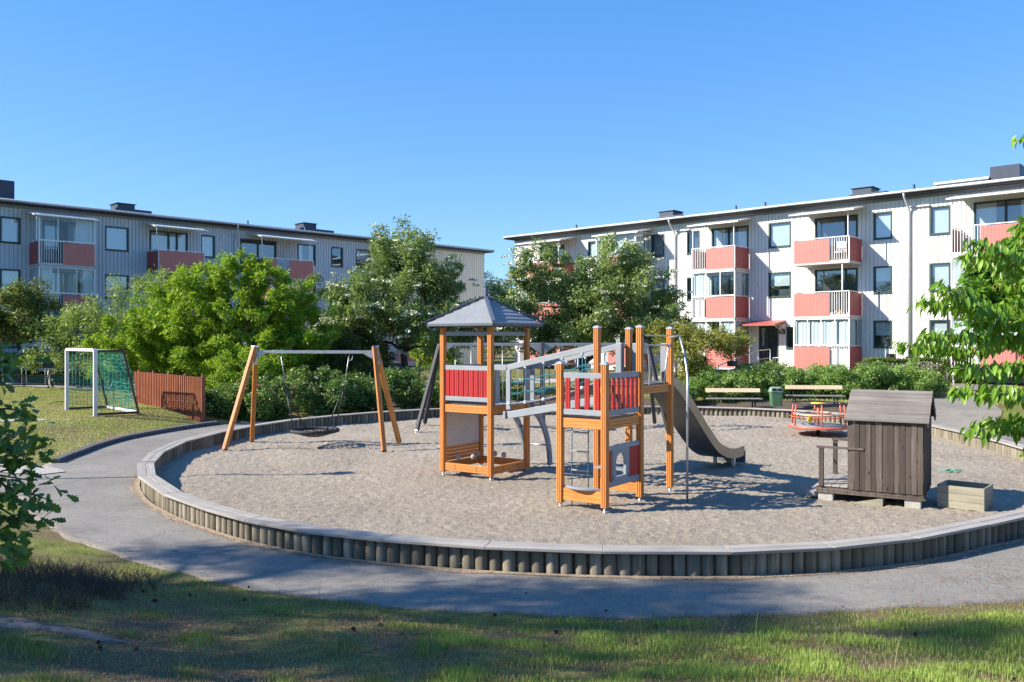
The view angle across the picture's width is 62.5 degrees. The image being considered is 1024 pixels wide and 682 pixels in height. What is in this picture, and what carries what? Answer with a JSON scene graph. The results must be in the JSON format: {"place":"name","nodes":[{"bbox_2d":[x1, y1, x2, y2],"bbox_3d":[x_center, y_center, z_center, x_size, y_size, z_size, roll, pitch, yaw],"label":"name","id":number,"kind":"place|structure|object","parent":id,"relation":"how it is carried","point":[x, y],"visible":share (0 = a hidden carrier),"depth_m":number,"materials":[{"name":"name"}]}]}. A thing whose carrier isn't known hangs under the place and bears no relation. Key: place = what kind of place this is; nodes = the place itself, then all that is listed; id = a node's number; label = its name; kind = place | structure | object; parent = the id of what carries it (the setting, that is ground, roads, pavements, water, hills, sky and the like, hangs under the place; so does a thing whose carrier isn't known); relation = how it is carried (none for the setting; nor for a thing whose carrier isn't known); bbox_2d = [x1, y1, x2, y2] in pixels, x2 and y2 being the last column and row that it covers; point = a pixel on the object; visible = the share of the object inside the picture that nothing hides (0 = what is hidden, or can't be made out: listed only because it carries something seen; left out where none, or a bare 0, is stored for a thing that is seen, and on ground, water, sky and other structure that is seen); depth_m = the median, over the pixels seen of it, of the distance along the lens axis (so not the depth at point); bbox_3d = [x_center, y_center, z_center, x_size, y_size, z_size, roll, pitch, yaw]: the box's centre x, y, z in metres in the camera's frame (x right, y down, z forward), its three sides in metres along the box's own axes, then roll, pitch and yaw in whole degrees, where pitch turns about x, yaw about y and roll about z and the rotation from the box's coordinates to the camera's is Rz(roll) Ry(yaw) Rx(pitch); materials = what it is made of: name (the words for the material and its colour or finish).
{"place":"outdoors","nodes":[
{"label":"outdoors","id":0,"kind":"place"},
{"bbox_2d":[0,472,90,495],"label":"path","id":1,"kind":"structure","parent":0,"point":[65,478],"depth_m":15.74,"materials":[{"name":"grey asphalt"}]},
{"bbox_2d":[85,416,314,453],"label":"path","id":2,"kind":"structure","parent":0,"point":[144,444],"depth_m":21.94,"materials":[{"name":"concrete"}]},
{"bbox_2d":[321,393,419,409],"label":"path","id":3,"kind":"structure","parent":0,"point":[395,407],"depth_m":31.55,"materials":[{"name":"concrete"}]},
{"bbox_2d":[5,375,785,388],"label":"street","id":4,"kind":"structure","parent":0,"point":[99,386],"depth_m":36.52,"materials":[{"name":"grey asphalt"}]},
{"bbox_2d":[42,362,56,387],"bbox_3d":[-19.206,1.390,35.110,0.604,1.105,1.804,0,0,-22],"label":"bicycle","id":5,"kind":"object","parent":4,"relation":"on","point":[49,376],"visible":0.92,"depth_m":34.56,"materials":[{"name":"black metal"}]},
{"bbox_2d":[0,346,1023,681],"bbox_3d":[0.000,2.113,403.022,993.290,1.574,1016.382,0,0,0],"label":"ground","id":6,"kind":"structure","parent":0,"point":[166,652],"depth_m":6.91,"materials":[{"name":"green plant"}]},
{"bbox_2d":[0,275,62,382],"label":"broadleaf tree","id":7,"kind":"object","parent":6,"relation":"on","point":[15,321],"visible":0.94,"depth_m":36.55,"materials":[{"name":"green plant"}]},
{"bbox_2d":[0,464,64,473],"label":"gravel strip","id":8,"kind":"object","parent":6,"relation":"on","point":[46,469],"visible":0.59,"depth_m":16.84,"materials":[{"name":"grey gravel"}]},
{"bbox_2d":[0,339,78,572],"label":"oak sapling","id":9,"kind":"object","parent":6,"relation":"on","point":[16,449],"visible":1,"depth_m":3.39,"materials":[{"name":"green plant"}]},
{"bbox_2d":[0,351,85,376],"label":"hedge","id":10,"kind":"object","parent":6,"relation":"on","point":[29,372],"visible":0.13,"depth_m":43.48,"materials":[{"name":"green plant"}]},
{"bbox_2d":[0,567,99,613],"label":"heather clump","id":11,"kind":"object","parent":6,"relation":"on","point":[50,593],"visible":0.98,"depth_m":6.90,"materials":[{"name":"plant"}]},
{"bbox_2d":[0,616,132,643],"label":"rock","id":12,"kind":"object","parent":6,"relation":"on","point":[12,622],"visible":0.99,"depth_m":6.20,"materials":[{"name":"grey stone"}]},
{"bbox_2d":[0,552,172,592],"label":"heather clump","id":13,"kind":"object","parent":6,"relation":"on","point":[31,567],"visible":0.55,"depth_m":8.09,"materials":[{"name":"plant"}]},
{"bbox_2d":[43,563,145,601],"bbox_3d":[-3.749,2.165,7.521,0.840,0.342,0.530,0,0,0],"label":"heather clump","id":14,"kind":"object","parent":6,"relation":"on","point":[121,592],"visible":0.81,"depth_m":7.48,"materials":[{"name":"plant"}]},
{"bbox_2d":[1,367,195,388],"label":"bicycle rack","id":15,"kind":"object","parent":6,"relation":"on","point":[45,375],"visible":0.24,"depth_m":35.33,"materials":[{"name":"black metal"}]},
{"bbox_2d":[65,348,139,416],"bbox_3d":[-13.105,1.271,26.924,1.345,2.085,3.090,0,0,-42],"label":"football goal","id":16,"kind":"object","parent":6,"relation":"on","point":[97,378],"visible":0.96,"depth_m":26.85,"materials":[{"name":"white paint"}]},
{"bbox_2d":[17,265,205,389],"bbox_3d":[-17.053,-0.510,36.407,8.831,5.660,4.996,0,0,0],"label":"bushy tree","id":17,"kind":"object","parent":6,"relation":"on","point":[76,319],"visible":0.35,"depth_m":35.75,"materials":[{"name":"green plant"}]},
{"bbox_2d":[52,421,218,462],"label":"kerb","id":18,"kind":"structure","parent":6,"relation":"on","point":[75,453],"depth_m":21.90,"materials":[{"name":"grey concrete"}]},
{"bbox_2d":[0,386,288,461],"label":"lawn grass","id":19,"kind":"structure","parent":6,"relation":"on","point":[44,415],"depth_m":26.07,"materials":[{"name":"green plant"}]},
{"bbox_2d":[134,370,204,422],"bbox_3d":[-11.680,1.833,28.466,0.151,1.560,6.737,0,0,-40],"label":"board fence","id":20,"kind":"object","parent":6,"relation":"on","point":[153,388],"visible":0.66,"depth_m":27.90,"materials":[{"name":"red wood"}]},
{"bbox_2d":[77,247,344,394],"bbox_3d":[-11.663,-0.631,33.222,10.205,6.287,5.799,0,0,21],"label":"bushy tree","id":21,"kind":"object","parent":6,"relation":"on","point":[140,334],"visible":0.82,"depth_m":32.21,"materials":[{"name":"green plant"}]},
{"bbox_2d":[196,382,245,418],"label":"shrub","id":22,"kind":"object","parent":6,"relation":"on","point":[216,399],"visible":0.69,"depth_m":27.14,"materials":[{"name":"green plant"}]},
{"bbox_2d":[205,344,282,392],"bbox_3d":[-9.477,1.312,29.960,2.606,2.423,2.631,0,0,-26],"label":"shrub","id":23,"kind":"object","parent":6,"relation":"on","point":[222,374],"visible":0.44,"depth_m":29.64,"materials":[{"name":"green plant"}]},
{"bbox_2d":[0,180,494,374],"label":"apartment building","id":24,"kind":"structure","parent":6,"relation":"on","point":[74,253],"depth_m":48.00,"materials":[{"name":"white paint"}]},
{"bbox_2d":[0,269,20,291],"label":"window","id":25,"kind":"structure","parent":24,"relation":"in","point":[6,275],"depth_m":43.70,"materials":[{"name":"blue glass"}]},
{"bbox_2d":[0,216,20,243],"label":"window","id":26,"kind":"structure","parent":24,"relation":"in","point":[10,227],"depth_m":43.73,"materials":[{"name":"blue glass"}]},
{"bbox_2d":[43,220,77,262],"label":"window","id":27,"kind":"structure","parent":24,"relation":"in","point":[48,227],"depth_m":45.20,"materials":[{"name":"blue glass"}]},
{"bbox_2d":[53,271,79,312],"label":"window","id":28,"kind":"structure","parent":24,"relation":"in","point":[71,275],"depth_m":45.83,"materials":[{"name":"blue glass"}]},
{"bbox_2d":[105,274,128,299],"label":"window","id":29,"kind":"structure","parent":24,"relation":"in","point":[126,277],"depth_m":47.47,"materials":[{"name":"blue glass"}]},
{"bbox_2d":[105,226,128,251],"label":"window","id":30,"kind":"structure","parent":24,"relation":"in","point":[116,238],"depth_m":47.50,"materials":[{"name":"blue glass"}]},
{"bbox_2d":[150,230,187,251],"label":"window","id":31,"kind":"structure","parent":24,"relation":"in","point":[165,239],"depth_m":49.53,"materials":[{"name":"blue glass"}]},
{"bbox_2d":[201,235,214,257],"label":"window","id":32,"kind":"structure","parent":24,"relation":"in","point":[207,241],"depth_m":51.28,"materials":[{"name":"blue glass"}]},
{"bbox_2d":[240,238,276,272],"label":"window","id":33,"kind":"structure","parent":24,"relation":"in","point":[275,242],"depth_m":53.55,"materials":[{"name":"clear glass"}]},
{"bbox_2d":[298,243,315,265],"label":"window","id":34,"kind":"structure","parent":24,"relation":"in","point":[299,245],"depth_m":56.33,"materials":[{"name":"blue glass"}]},
{"bbox_2d":[356,249,370,268],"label":"window","id":35,"kind":"structure","parent":24,"relation":"in","point":[361,254],"depth_m":59.22,"materials":[{"name":"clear glass"}]},
{"bbox_2d":[223,371,306,421],"bbox_3d":[-8.108,1.877,27.502,2.727,1.857,2.385,0,0,0],"label":"shrub","id":36,"kind":"object","parent":6,"relation":"on","point":[267,399],"visible":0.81,"depth_m":27.23,"materials":[{"name":"green plant"}]},
{"bbox_2d":[283,364,361,415],"bbox_3d":[-6.595,1.801,28.888,2.885,2.040,2.339,0,0,0],"label":"shrub","id":37,"kind":"object","parent":6,"relation":"on","point":[313,402],"visible":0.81,"depth_m":28.53,"materials":[{"name":"green plant"}]},
{"bbox_2d":[300,327,374,393],"bbox_3d":[-6.919,0.975,33.508,2.686,3.090,2.876,0,0,35],"label":"yew bush","id":38,"kind":"object","parent":6,"relation":"on","point":[338,360],"visible":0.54,"depth_m":33.27,"materials":[{"name":"green plant"}]},
{"bbox_2d":[285,271,396,379],"bbox_3d":[-8.002,-0.313,37.080,6.066,5.581,3.894,0,0,0],"label":"bushy tree","id":39,"kind":"object","parent":6,"relation":"on","point":[325,293],"visible":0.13,"depth_m":36.75,"materials":[{"name":"green plant"}]},
{"bbox_2d":[327,370,393,413],"bbox_3d":[-5.364,1.917,29.804,2.238,1.807,2.364,0,0,30],"label":"shrub","id":40,"kind":"object","parent":6,"relation":"on","point":[365,397],"visible":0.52,"depth_m":29.50,"materials":[{"name":"green plant"}]},
{"bbox_2d":[358,360,410,387],"bbox_3d":[-5.989,1.522,37.654,2.813,1.493,1.173,0,0,-17],"label":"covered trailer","id":41,"kind":"object","parent":6,"relation":"on","point":[392,367],"visible":0.02,"depth_m":37.43,"materials":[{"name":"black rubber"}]},
{"bbox_2d":[313,214,486,372],"bbox_3d":[-4.706,-1.473,36.798,7.853,7.984,6.182,0,0,0],"label":"broadleaf tree","id":42,"kind":"object","parent":6,"relation":"on","point":[367,308],"visible":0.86,"depth_m":35.66,"materials":[{"name":"green plant"}]},
{"bbox_2d":[373,365,439,408],"bbox_3d":[-3.652,1.810,31.608,3.491,1.888,2.431,0,0,0],"label":"shrub","id":43,"kind":"object","parent":6,"relation":"on","point":[402,390],"visible":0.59,"depth_m":31.21,"materials":[{"name":"green plant"}]},
{"bbox_2d":[408,332,464,379],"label":"broadleaf tree","id":44,"kind":"object","parent":6,"relation":"on","point":[421,359],"visible":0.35,"depth_m":41.28,"materials":[{"name":"green plant"}]},
{"bbox_2d":[484,272,510,358],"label":"distant tree","id":45,"kind":"object","parent":6,"relation":"on","point":[486,283],"visible":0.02,"depth_m":83.86,"materials":[{"name":"green plant"}]},
{"bbox_2d":[0,569,1019,681],"bbox_3d":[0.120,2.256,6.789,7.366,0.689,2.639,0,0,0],"label":"tall grass","id":46,"kind":"structure","parent":6,"relation":"on","point":[544,631],"depth_m":6.62,"materials":[{"name":"green plant"}]},
{"bbox_2d":[137,406,1023,575],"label":"timber edging","id":47,"kind":"object","parent":6,"relation":"on","point":[727,560],"visible":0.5,"depth_m":9.88,"materials":[{"name":"grey wood"}]},
{"bbox_2d":[469,232,699,385],"bbox_3d":[2.915,-1.076,37.134,10.392,7.192,5.537,0,0,0],"label":"broadleaf tree","id":48,"kind":"object","parent":6,"relation":"on","point":[605,288],"visible":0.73,"depth_m":36.42,"materials":[{"name":"green plant"}]},
{"bbox_2d":[448,396,847,412],"bbox_3d":[6.364,2.426,30.107,19.051,0.319,6.854,0,0,22],"label":"mulch bed","id":49,"kind":"object","parent":6,"relation":"on","point":[788,405],"visible":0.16,"depth_m":31.78,"materials":[{"name":"brown soil"}]},
{"bbox_2d":[451,372,522,401],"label":"shrub","id":50,"kind":"object","parent":49,"relation":"on","point":[519,396],"visible":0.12,"depth_m":31.58,"materials":[{"name":"green plant"}]},
{"bbox_2d":[654,378,698,401],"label":"shrub","id":51,"kind":"object","parent":49,"relation":"on","point":[693,393],"visible":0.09,"depth_m":32.19,"materials":[{"name":"green plant"}]},
{"bbox_2d":[689,363,759,402],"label":"shrub","id":52,"kind":"object","parent":49,"relation":"on","point":[725,379],"visible":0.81,"depth_m":32.63,"materials":[{"name":"green plant"}]},
{"bbox_2d":[706,388,762,407],"bbox_3d":[8.146,2.144,30.925,1.980,0.795,0.550,0,0,3],"label":"park bench","id":53,"kind":"object","parent":49,"relation":"on","point":[713,390],"visible":0.96,"depth_m":31.11,"materials":[{"name":"beige wood"}]},
{"bbox_2d":[768,387,783,408],"bbox_3d":[9.451,2.143,30.210,0.470,1.000,0.440,0,0,6],"label":"litter bin","id":54,"kind":"object","parent":49,"relation":"on","point":[775,395],"visible":0.98,"depth_m":30.04,"materials":[{"name":"green plastic"}]},
{"bbox_2d":[785,385,845,406],"bbox_3d":[10.941,2.007,30.425,2.000,0.795,0.550,0,0,7],"label":"park bench","id":55,"kind":"object","parent":49,"relation":"on","point":[828,387],"visible":0.96,"depth_m":30.59,"materials":[{"name":"beige wood"}]},
{"bbox_2d":[323,377,1022,404],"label":"lawn grass","id":56,"kind":"structure","parent":6,"relation":"on","point":[649,394],"depth_m":35.23,"materials":[{"name":"green plant"}]},
{"bbox_2d":[644,318,755,397],"bbox_3d":[7.546,0.788,34.004,4.057,3.473,3.084,0,0,-15],"label":"bushy tree","id":57,"kind":"object","parent":6,"relation":"on","point":[696,361],"visible":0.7,"depth_m":33.51,"materials":[{"name":"green plant"}]},
{"bbox_2d":[727,360,755,377],"bbox_3d":[10.117,1.376,36.588,1.804,1.105,0.604,0,0,-20],"label":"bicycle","id":58,"kind":"object","parent":6,"relation":"on","point":[732,363],"visible":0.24,"depth_m":36.31,"materials":[{"name":"black metal"}]},
{"bbox_2d":[718,349,770,375],"bbox_3d":[10.822,1.365,39.026,4.362,1.974,0.108,0,0,-42],"label":"handrail","id":59,"kind":"object","parent":6,"relation":"on","point":[749,362],"visible":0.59,"depth_m":39.47,"materials":[{"name":"metal"}]},
{"bbox_2d":[735,359,771,378],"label":"shrub","id":60,"kind":"object","parent":6,"relation":"on","point":[744,362],"visible":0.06,"depth_m":38.50,"materials":[{"name":"green plant"}]},
{"bbox_2d":[503,163,1023,384],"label":"apartment building","id":61,"kind":"structure","parent":6,"relation":"on","point":[852,277],"depth_m":43.11,"materials":[{"name":"white paint"}]},
{"bbox_2d":[588,240,600,261],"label":"window","id":62,"kind":"structure","parent":61,"relation":"in","point":[591,244],"depth_m":54.32,"materials":[{"name":"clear glass"}]},
{"bbox_2d":[651,234,663,257],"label":"window","id":63,"kind":"structure","parent":61,"relation":"in","point":[652,236],"depth_m":51.05,"materials":[{"name":"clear glass"}]},
{"bbox_2d":[686,230,699,254],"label":"window","id":64,"kind":"structure","parent":61,"relation":"in","point":[698,231],"depth_m":49.32,"materials":[{"name":"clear glass"}]},
{"bbox_2d":[711,323,748,344],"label":"window","id":65,"kind":"structure","parent":61,"relation":"in","point":[714,325],"depth_m":48.15,"materials":[{"name":"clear glass"}]},
{"bbox_2d":[711,274,748,296],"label":"window","id":66,"kind":"structure","parent":61,"relation":"in","point":[712,277],"depth_m":47.65,"materials":[{"name":"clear glass"}]},
{"bbox_2d":[711,225,748,248],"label":"window","id":67,"kind":"structure","parent":61,"relation":"in","point":[718,234],"depth_m":47.65,"materials":[{"name":"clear glass"}]},
{"bbox_2d":[759,326,778,365],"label":"door","id":68,"kind":"structure","parent":61,"relation":"in","point":[760,327],"depth_m":46.06,"materials":[{"name":"black glass"}]},
{"bbox_2d":[768,271,790,297],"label":"window","id":69,"kind":"structure","parent":61,"relation":"in","point":[775,278],"depth_m":45.69,"materials":[{"name":"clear glass"}]},
{"bbox_2d":[768,221,790,248],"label":"window","id":70,"kind":"structure","parent":61,"relation":"in","point":[779,233],"depth_m":45.66,"materials":[{"name":"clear glass"}]},
{"bbox_2d":[814,268,857,311],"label":"window","id":71,"kind":"structure","parent":61,"relation":"in","point":[815,271],"depth_m":43.18,"materials":[{"name":"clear glass"}]},
{"bbox_2d":[814,214,857,258],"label":"window","id":72,"kind":"structure","parent":61,"relation":"in","point":[815,220],"depth_m":43.32,"materials":[{"name":"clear glass"}]},
{"bbox_2d":[873,320,891,347],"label":"window","id":73,"kind":"structure","parent":61,"relation":"in","point":[882,327],"depth_m":42.02,"materials":[{"name":"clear glass"}]},
{"bbox_2d":[873,266,891,293],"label":"window","id":74,"kind":"structure","parent":61,"relation":"in","point":[880,273],"depth_m":42.02,"materials":[{"name":"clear glass"}]},
{"bbox_2d":[873,211,892,239],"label":"window","id":75,"kind":"structure","parent":61,"relation":"in","point":[882,221],"depth_m":41.99,"materials":[{"name":"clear glass"}]},
{"bbox_2d":[929,262,950,291],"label":"window","id":76,"kind":"structure","parent":61,"relation":"in","point":[938,271],"depth_m":40.19,"materials":[{"name":"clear glass"}]},
{"bbox_2d":[929,205,950,235],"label":"window","id":77,"kind":"structure","parent":61,"relation":"in","point":[940,216],"depth_m":40.18,"materials":[{"name":"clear glass"}]},
{"bbox_2d":[930,319,950,343],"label":"window","id":78,"kind":"structure","parent":61,"relation":"in","point":[935,325],"depth_m":40.21,"materials":[{"name":"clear glass"}]},
{"bbox_2d":[973,198,1023,249],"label":"window","id":79,"kind":"structure","parent":61,"relation":"in","point":[983,213],"depth_m":38.88,"materials":[{"name":"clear glass"}]},
{"bbox_2d":[734,360,800,398],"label":"shrub","id":80,"kind":"object","parent":6,"relation":"on","point":[763,378],"visible":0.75,"depth_m":32.98,"materials":[{"name":"green plant"}]},
{"bbox_2d":[765,359,795,384],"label":"shrub","id":81,"kind":"object","parent":6,"relation":"on","point":[774,362],"visible":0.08,"depth_m":40.21,"materials":[{"name":"green plant"}]},
{"bbox_2d":[782,363,830,398],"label":"shrub","id":82,"kind":"object","parent":6,"relation":"on","point":[802,377],"visible":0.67,"depth_m":32.99,"materials":[{"name":"green plant"}]},
{"bbox_2d":[818,363,875,399],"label":"shrub","id":83,"kind":"object","parent":6,"relation":"on","point":[845,378],"visible":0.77,"depth_m":32.42,"materials":[{"name":"green plant"}]},
{"bbox_2d":[853,360,908,390],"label":"shrub","id":84,"kind":"object","parent":6,"relation":"on","point":[876,372],"visible":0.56,"depth_m":32.80,"materials":[{"name":"green plant"}]},
{"bbox_2d":[876,358,937,390],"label":"shrub","id":85,"kind":"object","parent":6,"relation":"on","point":[926,377],"visible":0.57,"depth_m":32.95,"materials":[{"name":"green plant"}]},
{"bbox_2d":[860,356,975,382],"bbox_3d":[19.085,1.419,39.551,5.032,1.480,1.140,0,0,6],"label":"hedge","id":86,"kind":"object","parent":6,"relation":"on","point":[898,361],"visible":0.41,"depth_m":39.15,"materials":[{"name":"green plant"}]},
{"bbox_2d":[908,367,953,395],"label":"shrub","id":87,"kind":"object","parent":6,"relation":"on","point":[941,388],"visible":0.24,"depth_m":33.59,"materials":[{"name":"green plant"}]},
{"bbox_2d":[941,289,949,389],"bbox_3d":[18.600,0.039,36.000,0.480,4.550,0.468,0,0,0],"label":"street lamp","id":88,"kind":"object","parent":6,"relation":"on","point":[948,378],"visible":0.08,"depth_m":35.96,"materials":[{"name":"black metal"}]},
{"bbox_2d":[892,134,1023,457],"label":"cherry tree","id":89,"kind":"object","parent":6,"relation":"on","point":[991,317],"visible":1,"depth_m":5.61,"materials":[{"name":"green plant"}]},
{"bbox_2d":[951,225,1023,335],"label":"maple tree","id":90,"kind":"object","parent":6,"relation":"on","point":[980,283],"visible":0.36,"depth_m":24.26,"materials":[{"name":"green plant"}]},
{"bbox_2d":[0,0,1023,337],"label":"sky","id":91,"kind":"structure","parent":0,"point":[480,123],"materials":[{"name":"blue"}]},
{"bbox_2d":[18,435,1023,619],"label":"path","id":92,"kind":"structure","parent":0,"point":[107,510],"depth_m":9.11,"materials":[{"name":"grey asphalt"}]},
{"bbox_2d":[17,495,1023,619],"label":"path litter","id":93,"kind":"object","parent":92,"relation":"on","point":[460,605],"visible":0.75,"depth_m":8.25,"materials":[{"name":"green plant"}]},
{"bbox_2d":[130,473,1023,581],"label":"path edge litter","id":94,"kind":"object","parent":92,"relation":"on","point":[140,494],"visible":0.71,"depth_m":9.70,"materials":[{"name":"brown plant"}]},
{"bbox_2d":[845,549,1023,603],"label":"leaf litter","id":95,"kind":"object","parent":92,"relation":"on","point":[967,576],"visible":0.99,"depth_m":9.15,"materials":[{"name":"brown plant"}]},
{"bbox_2d":[146,414,1023,571],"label":"sand","id":96,"kind":"structure","parent":0,"point":[254,475],"depth_m":14.92,"materials":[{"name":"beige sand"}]},
{"bbox_2d":[222,346,401,451],"bbox_3d":[-4.850,1.442,20.750,3.979,2.653,1.852,0,0,4],"label":"nest swing","id":97,"kind":"object","parent":96,"relation":"on","point":[256,353],"visible":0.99,"depth_m":20.67,"materials":[{"name":"orange wood"}]},
{"bbox_2d":[415,342,665,432],"bbox_3d":[0.856,1.373,25.000,7.239,2.698,2.360,0,0,0],"label":"double swing","id":98,"kind":"object","parent":96,"relation":"on","point":[542,348],"visible":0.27,"depth_m":24.95,"materials":[{"name":"grey wood"}]},
{"bbox_2d":[424,288,745,512],"bbox_3d":[1.600,0.885,16.410,5.397,3.830,6.295,0,0,36],"label":"climbing frame","id":99,"kind":"object","parent":96,"relation":"on","point":[467,390],"visible":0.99,"depth_m":15.37,"materials":[{"name":"orange wood"}]},
{"bbox_2d":[787,400,847,435],"bbox_3d":[8.570,2.205,23.600,1.640,0.990,1.640,0,0,-17],"label":"merry go round","id":100,"kind":"object","parent":96,"relation":"on","point":[818,426],"visible":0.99,"depth_m":23.39,"materials":[{"name":"red metal"}]},
{"bbox_2d":[806,389,935,508],"bbox_3d":[5.956,1.746,13.970,1.830,1.882,1.450,0,0,31],"label":"playhouse","id":101,"kind":"object","parent":96,"relation":"on","point":[902,418],"visible":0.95,"depth_m":13.37,"materials":[{"name":"grey wood"}]},
{"bbox_2d":[937,480,992,511],"bbox_3d":[7.076,2.418,13.170,0.660,0.364,0.600,0,0,41],"label":"wooden box","id":102,"kind":"object","parent":96,"relation":"on","point":[972,496],"visible":1,"depth_m":12.98,"materials":[{"name":"beige wood"}]},
{"bbox_2d":[931,382,1023,428],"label":"path","id":103,"kind":"structure","parent":0,"point":[956,414],"depth_m":27.59,"materials":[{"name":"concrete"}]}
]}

